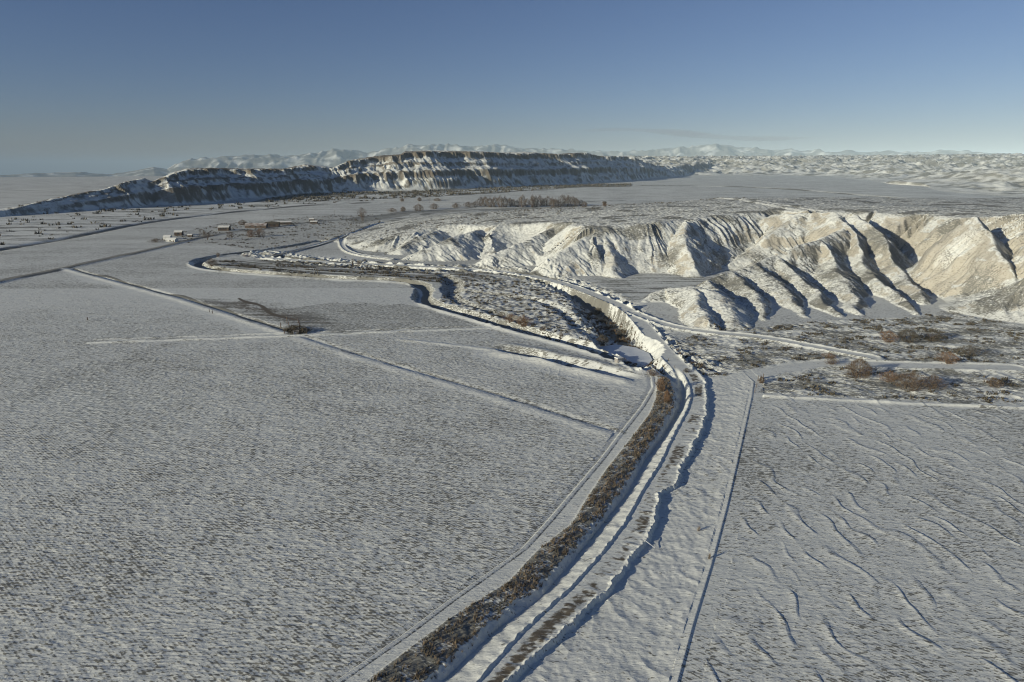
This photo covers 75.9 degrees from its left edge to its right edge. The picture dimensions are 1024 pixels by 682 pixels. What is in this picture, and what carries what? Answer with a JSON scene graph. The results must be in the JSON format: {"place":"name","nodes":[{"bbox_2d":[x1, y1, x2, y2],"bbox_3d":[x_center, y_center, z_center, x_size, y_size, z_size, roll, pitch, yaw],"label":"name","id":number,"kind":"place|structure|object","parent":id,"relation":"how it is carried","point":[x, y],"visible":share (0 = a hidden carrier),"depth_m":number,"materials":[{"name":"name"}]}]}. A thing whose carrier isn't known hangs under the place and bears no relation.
{"place":"outdoors","nodes":[
{"label":"outdoors","id":0,"kind":"place"},
{"bbox_2d":[0,167,168,176],"bbox_3d":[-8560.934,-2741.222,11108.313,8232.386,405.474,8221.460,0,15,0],"label":"distant hills","id":1,"kind":"structure","parent":0,"point":[153,171],"depth_m":11606.42,"materials":[{"name":"white snow"}]},
{"bbox_2d":[0,173,1023,681],"bbox_3d":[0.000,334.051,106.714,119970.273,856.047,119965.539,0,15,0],"label":"ground","id":2,"kind":"structure","parent":0,"point":[362,481],"depth_m":134.41,"materials":[{"name":"white snow"}]},
{"bbox_2d":[163,235,172,239],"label":"shed","id":3,"kind":"structure","parent":2,"relation":"on","point":[167,236],"depth_m":556.81,"materials":[{"name":"white"}]},
{"bbox_2d":[165,238,177,241],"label":"shed","id":4,"kind":"structure","parent":2,"relation":"on","point":[171,239],"depth_m":540.59,"materials":[{"name":"white"}]},
{"bbox_2d":[174,230,183,235],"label":"shed","id":5,"kind":"structure","parent":2,"relation":"on","point":[178,232],"depth_m":588.33,"materials":[{"name":"brown"}]},
{"bbox_2d":[197,231,213,239],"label":"bare tree","id":6,"kind":"object","parent":2,"relation":"on","point":[207,235],"visible":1,"depth_m":554.05,"materials":[{"name":"brown plant"}]},
{"bbox_2d":[217,225,230,230],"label":"house","id":7,"kind":"structure","parent":2,"relation":"on","point":[224,227],"depth_m":634.12,"materials":[{"name":"brown"}]},
{"bbox_2d":[246,229,256,236],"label":"shrub","id":8,"kind":"object","parent":2,"relation":"on","point":[251,232],"visible":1,"depth_m":576.22,"materials":[{"name":"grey plant"}]},
{"bbox_2d":[244,223,267,227],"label":"barn","id":9,"kind":"structure","parent":2,"relation":"on","point":[256,225],"depth_m":664.41,"materials":[{"name":"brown wood"}]},
{"bbox_2d":[252,228,265,236],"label":"shrub","id":10,"kind":"object","parent":2,"relation":"on","point":[259,232],"visible":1,"depth_m":579.42,"materials":[{"name":"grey plant"}]},
{"bbox_2d":[152,214,379,249],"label":"sagebrush","id":11,"kind":"object","parent":2,"relation":"on","point":[275,229],"visible":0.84,"depth_m":620.71,"materials":[{"name":"brown plant"}]},
{"bbox_2d":[265,222,279,226],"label":"barn","id":12,"kind":"structure","parent":2,"relation":"on","point":[273,224],"depth_m":680.34,"materials":[{"name":"brown wood"}]},
{"bbox_2d":[0,186,551,244],"bbox_3d":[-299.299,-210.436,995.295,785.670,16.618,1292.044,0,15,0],"label":"willow brush","id":13,"kind":"object","parent":2,"relation":"on","point":[104,225],"visible":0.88,"depth_m":860.24,"materials":[{"name":"brown plant"}]},
{"bbox_2d":[277,221,291,224],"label":"shed","id":14,"kind":"structure","parent":2,"relation":"on","point":[285,222],"depth_m":706.19,"materials":[{"name":"brown"}]},
{"bbox_2d":[288,324,305,331],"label":"brush heap","id":15,"kind":"object","parent":2,"relation":"on","point":[299,325],"visible":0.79,"depth_m":246.50,"materials":[{"name":"brown plant"}]},
{"bbox_2d":[294,327,311,332],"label":"brush heap","id":16,"kind":"object","parent":2,"relation":"on","point":[301,330],"visible":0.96,"depth_m":244.08,"materials":[{"name":"brown plant"}]},
{"bbox_2d":[0,150,687,214],"bbox_3d":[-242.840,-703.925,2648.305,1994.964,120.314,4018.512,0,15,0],"label":"mesa","id":17,"kind":"structure","parent":2,"relation":"on","point":[424,169],"depth_m":1438.12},
{"bbox_2d":[357,208,365,219],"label":"bare tree","id":18,"kind":"object","parent":2,"relation":"on","point":[362,216],"visible":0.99,"depth_m":750.03,"materials":[{"name":"brown plant"}]},
{"bbox_2d":[413,204,423,210],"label":"shrub","id":19,"kind":"object","parent":2,"relation":"on","point":[419,209],"visible":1,"depth_m":912.09,"materials":[{"name":"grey plant"}]},
{"bbox_2d":[429,203,438,208],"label":"shrub","id":20,"kind":"object","parent":2,"relation":"on","point":[433,207],"visible":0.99,"depth_m":942.40,"materials":[{"name":"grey plant"}]},
{"bbox_2d":[188,240,699,681],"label":"creek bed","id":21,"kind":"object","parent":2,"relation":"in","point":[489,643],"visible":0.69,"depth_m":191.71,"materials":[{"name":"white snow"}]},
{"bbox_2d":[208,258,216,265],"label":"shrub","id":22,"kind":"object","parent":21,"relation":"on","point":[210,262],"visible":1,"depth_m":412.51,"materials":[{"name":"brown plant"}]},
{"bbox_2d":[201,259,536,285],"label":"scrub","id":23,"kind":"object","parent":21,"relation":"on","point":[331,270],"visible":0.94,"depth_m":389.32,"materials":[{"name":"brown plant"}]},
{"bbox_2d":[501,313,519,322],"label":"shrub","id":24,"kind":"object","parent":21,"relation":"on","point":[510,319],"visible":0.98,"depth_m":262.29,"materials":[{"name":"brown plant"}]},
{"bbox_2d":[442,275,598,346],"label":"scrub","id":25,"kind":"object","parent":21,"relation":"on","point":[534,308],"visible":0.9,"depth_m":296.32,"materials":[{"name":"brown plant"}]},
{"bbox_2d":[370,376,674,681],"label":"dry brush","id":26,"kind":"object","parent":21,"relation":"on","point":[507,604],"visible":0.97,"depth_m":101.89,"materials":[{"name":"brown plant"}]},
{"bbox_2d":[516,315,532,326],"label":"shrub","id":27,"kind":"object","parent":21,"relation":"on","point":[522,321],"visible":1,"depth_m":255.79,"materials":[{"name":"brown plant"}]},
{"bbox_2d":[596,335,608,345],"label":"shrub","id":28,"kind":"object","parent":21,"relation":"on","point":[600,340],"visible":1,"depth_m":238.90,"materials":[{"name":"brown plant"}]},
{"bbox_2d":[614,356,622,362],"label":"headgate","id":29,"kind":"object","parent":21,"relation":"on","point":[618,359],"visible":0.81,"depth_m":206.70,"materials":[{"name":"grey concrete"}]},
{"bbox_2d":[616,328,626,336],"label":"shrub","id":30,"kind":"object","parent":21,"relation":"on","point":[624,332],"visible":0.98,"depth_m":260.21,"materials":[{"name":"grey plant"}]},
{"bbox_2d":[581,308,705,374],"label":"creek brush","id":31,"kind":"object","parent":21,"relation":"on","point":[614,330],"visible":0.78,"depth_m":260.36,"materials":[{"name":"brown plant"}]},
{"bbox_2d":[261,183,630,202],"bbox_3d":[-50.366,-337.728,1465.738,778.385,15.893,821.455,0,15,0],"label":"willow brush","id":32,"kind":"object","parent":2,"relation":"on","point":[325,198],"visible":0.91,"depth_m":1311.02,"materials":[{"name":"brown plant"}]},
{"bbox_2d":[485,196,493,206],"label":"bare tree","id":33,"kind":"object","parent":2,"relation":"on","point":[490,205],"visible":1,"depth_m":975.30,"materials":[{"name":"brown plant"}]},
{"bbox_2d":[496,194,503,206],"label":"bare tree","id":34,"kind":"object","parent":2,"relation":"on","point":[498,200],"visible":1,"depth_m":970.80,"materials":[{"name":"grey plant"}]},
{"bbox_2d":[502,196,508,206],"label":"bare tree","id":35,"kind":"object","parent":2,"relation":"on","point":[504,205],"visible":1,"depth_m":973.20,"materials":[{"name":"grey plant"}]},
{"bbox_2d":[518,195,526,206],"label":"bare tree","id":36,"kind":"object","parent":2,"relation":"on","point":[522,200],"visible":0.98,"depth_m":979.37,"materials":[{"name":"brown plant"}]},
{"bbox_2d":[529,195,535,206],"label":"bare tree","id":37,"kind":"object","parent":2,"relation":"on","point":[532,202],"visible":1,"depth_m":976.62,"materials":[{"name":"grey plant"}]},
{"bbox_2d":[536,195,544,205],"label":"bare tree","id":38,"kind":"object","parent":2,"relation":"on","point":[539,199],"visible":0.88,"depth_m":995.99,"materials":[{"name":"grey plant"}]},
{"bbox_2d":[542,196,550,205],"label":"bare tree","id":39,"kind":"object","parent":2,"relation":"on","point":[546,203],"visible":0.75,"depth_m":1001.17,"materials":[{"name":"grey plant"}]},
{"bbox_2d":[548,197,555,206],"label":"bare tree","id":40,"kind":"object","parent":2,"relation":"on","point":[553,201],"visible":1,"depth_m":975.91,"materials":[{"name":"grey plant"}]},
{"bbox_2d":[554,200,563,206],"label":"bare tree","id":41,"kind":"object","parent":2,"relation":"on","point":[559,202],"visible":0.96,"depth_m":982.63,"materials":[{"name":"grey plant"}]},
{"bbox_2d":[558,195,570,205],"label":"bare tree","id":42,"kind":"object","parent":2,"relation":"on","point":[562,199],"visible":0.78,"depth_m":1002.12,"materials":[{"name":"grey plant"}]},
{"bbox_2d":[563,195,572,205],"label":"bare tree","id":43,"kind":"object","parent":2,"relation":"on","point":[569,200],"visible":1,"depth_m":993.41,"materials":[{"name":"grey plant"}]},
{"bbox_2d":[570,196,578,205],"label":"bare tree","id":44,"kind":"object","parent":2,"relation":"on","point":[573,197],"visible":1,"depth_m":993.58,"materials":[{"name":"grey plant"}]},
{"bbox_2d":[647,369,658,375],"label":"shrub","id":45,"kind":"object","parent":2,"relation":"on","point":[653,374],"visible":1,"depth_m":194.56,"materials":[{"name":"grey plant"}]},
{"bbox_2d":[654,378,664,391],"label":"shrub","id":46,"kind":"object","parent":2,"relation":"on","point":[660,388],"visible":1,"depth_m":180.00,"materials":[{"name":"brown plant"}]},
{"bbox_2d":[663,391,671,401],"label":"shrub","id":47,"kind":"object","parent":2,"relation":"on","point":[665,395],"visible":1,"depth_m":171.86,"materials":[{"name":"brown plant"}]},
{"bbox_2d":[329,197,1023,329],"bbox_3d":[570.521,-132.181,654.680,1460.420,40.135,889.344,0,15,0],"label":"bluff","id":48,"kind":"structure","parent":2,"relation":"on","point":[966,255],"depth_m":390.59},
{"bbox_2d":[352,197,743,260],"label":"sagebrush","id":49,"kind":"object","parent":48,"relation":"on","point":[508,217],"visible":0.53,"depth_m":578.60,"materials":[{"name":"brown plant"}]},
{"bbox_2d":[825,356,838,363],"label":"shrub","id":50,"kind":"object","parent":2,"relation":"on","point":[833,361],"visible":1,"depth_m":205.09,"materials":[{"name":"brown plant"}]},
{"bbox_2d":[676,313,1023,403],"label":"sagebrush","id":51,"kind":"object","parent":2,"relation":"on","point":[991,397],"visible":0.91,"depth_m":221.39,"materials":[{"name":"brown plant"}]},
{"bbox_2d":[840,357,873,378],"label":"shrub","id":52,"kind":"object","parent":2,"relation":"on","point":[866,370],"visible":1,"depth_m":192.91,"materials":[{"name":"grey plant"}]},
{"bbox_2d":[877,371,898,381],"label":"shrub","id":53,"kind":"object","parent":2,"relation":"on","point":[889,377],"visible":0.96,"depth_m":189.67,"materials":[{"name":"brown plant"}]},
{"bbox_2d":[879,330,897,341],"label":"shrub","id":54,"kind":"object","parent":2,"relation":"on","point":[890,335],"visible":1,"depth_m":232.51,"materials":[{"name":"brown plant"}]},
{"bbox_2d":[895,328,919,342],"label":"shrub","id":55,"kind":"object","parent":2,"relation":"on","point":[904,335],"visible":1,"depth_m":231.95,"materials":[{"name":"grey plant"}]},
{"bbox_2d":[892,371,936,390],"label":"shrub","id":56,"kind":"object","parent":2,"relation":"on","point":[912,380],"visible":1,"depth_m":181.97,"materials":[{"name":"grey plant"}]},
{"bbox_2d":[915,328,948,340],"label":"shrub","id":57,"kind":"object","parent":2,"relation":"on","point":[935,335],"visible":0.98,"depth_m":233.51,"materials":[{"name":"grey plant"}]},
{"bbox_2d":[920,375,948,389],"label":"shrub","id":58,"kind":"object","parent":2,"relation":"on","point":[934,379],"visible":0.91,"depth_m":182.80,"materials":[{"name":"brown plant"}]},
{"bbox_2d":[935,351,959,363],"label":"shrub","id":59,"kind":"object","parent":2,"relation":"on","point":[946,357],"visible":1,"depth_m":205.64,"materials":[{"name":"brown plant"}]},
{"bbox_2d":[954,344,991,355],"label":"shrub","id":60,"kind":"object","parent":2,"relation":"on","point":[970,348],"visible":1,"depth_m":214.74,"materials":[{"name":"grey plant"}]},
{"bbox_2d":[982,378,1003,387],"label":"shrub","id":61,"kind":"object","parent":2,"relation":"on","point":[994,383],"visible":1,"depth_m":184.69,"materials":[{"name":"brown plant"}]},
{"bbox_2d":[0,0,1023,174],"label":"sky","id":62,"kind":"structure","parent":0,"point":[90,86],"materials":[{"name":"blue"}]},
{"bbox_2d":[167,143,1007,173],"bbox_3d":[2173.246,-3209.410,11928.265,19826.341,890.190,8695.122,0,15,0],"label":"distant hills","id":63,"kind":"structure","parent":0,"point":[332,157],"depth_m":12936.66,"materials":[{"name":"white snow"}]},
{"bbox_2d":[599,344,651,365],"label":"frozen pond","id":64,"kind":"structure","parent":0,"point":[635,355],"depth_m":229.72,"materials":[{"name":"white ice"}]},
{"bbox_2d":[262,222,1023,681],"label":"road","id":65,"kind":"structure","parent":0,"point":[582,592],"depth_m":134.53,"materials":[{"name":"white snow"}]},
{"bbox_2d":[622,153,1023,194],"bbox_3d":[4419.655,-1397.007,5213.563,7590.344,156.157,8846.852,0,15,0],"label":"badlands hills","id":66,"kind":"structure","parent":0,"point":[973,172],"depth_m":2895.25,"materials":[{"name":"white snow"}]}
]}

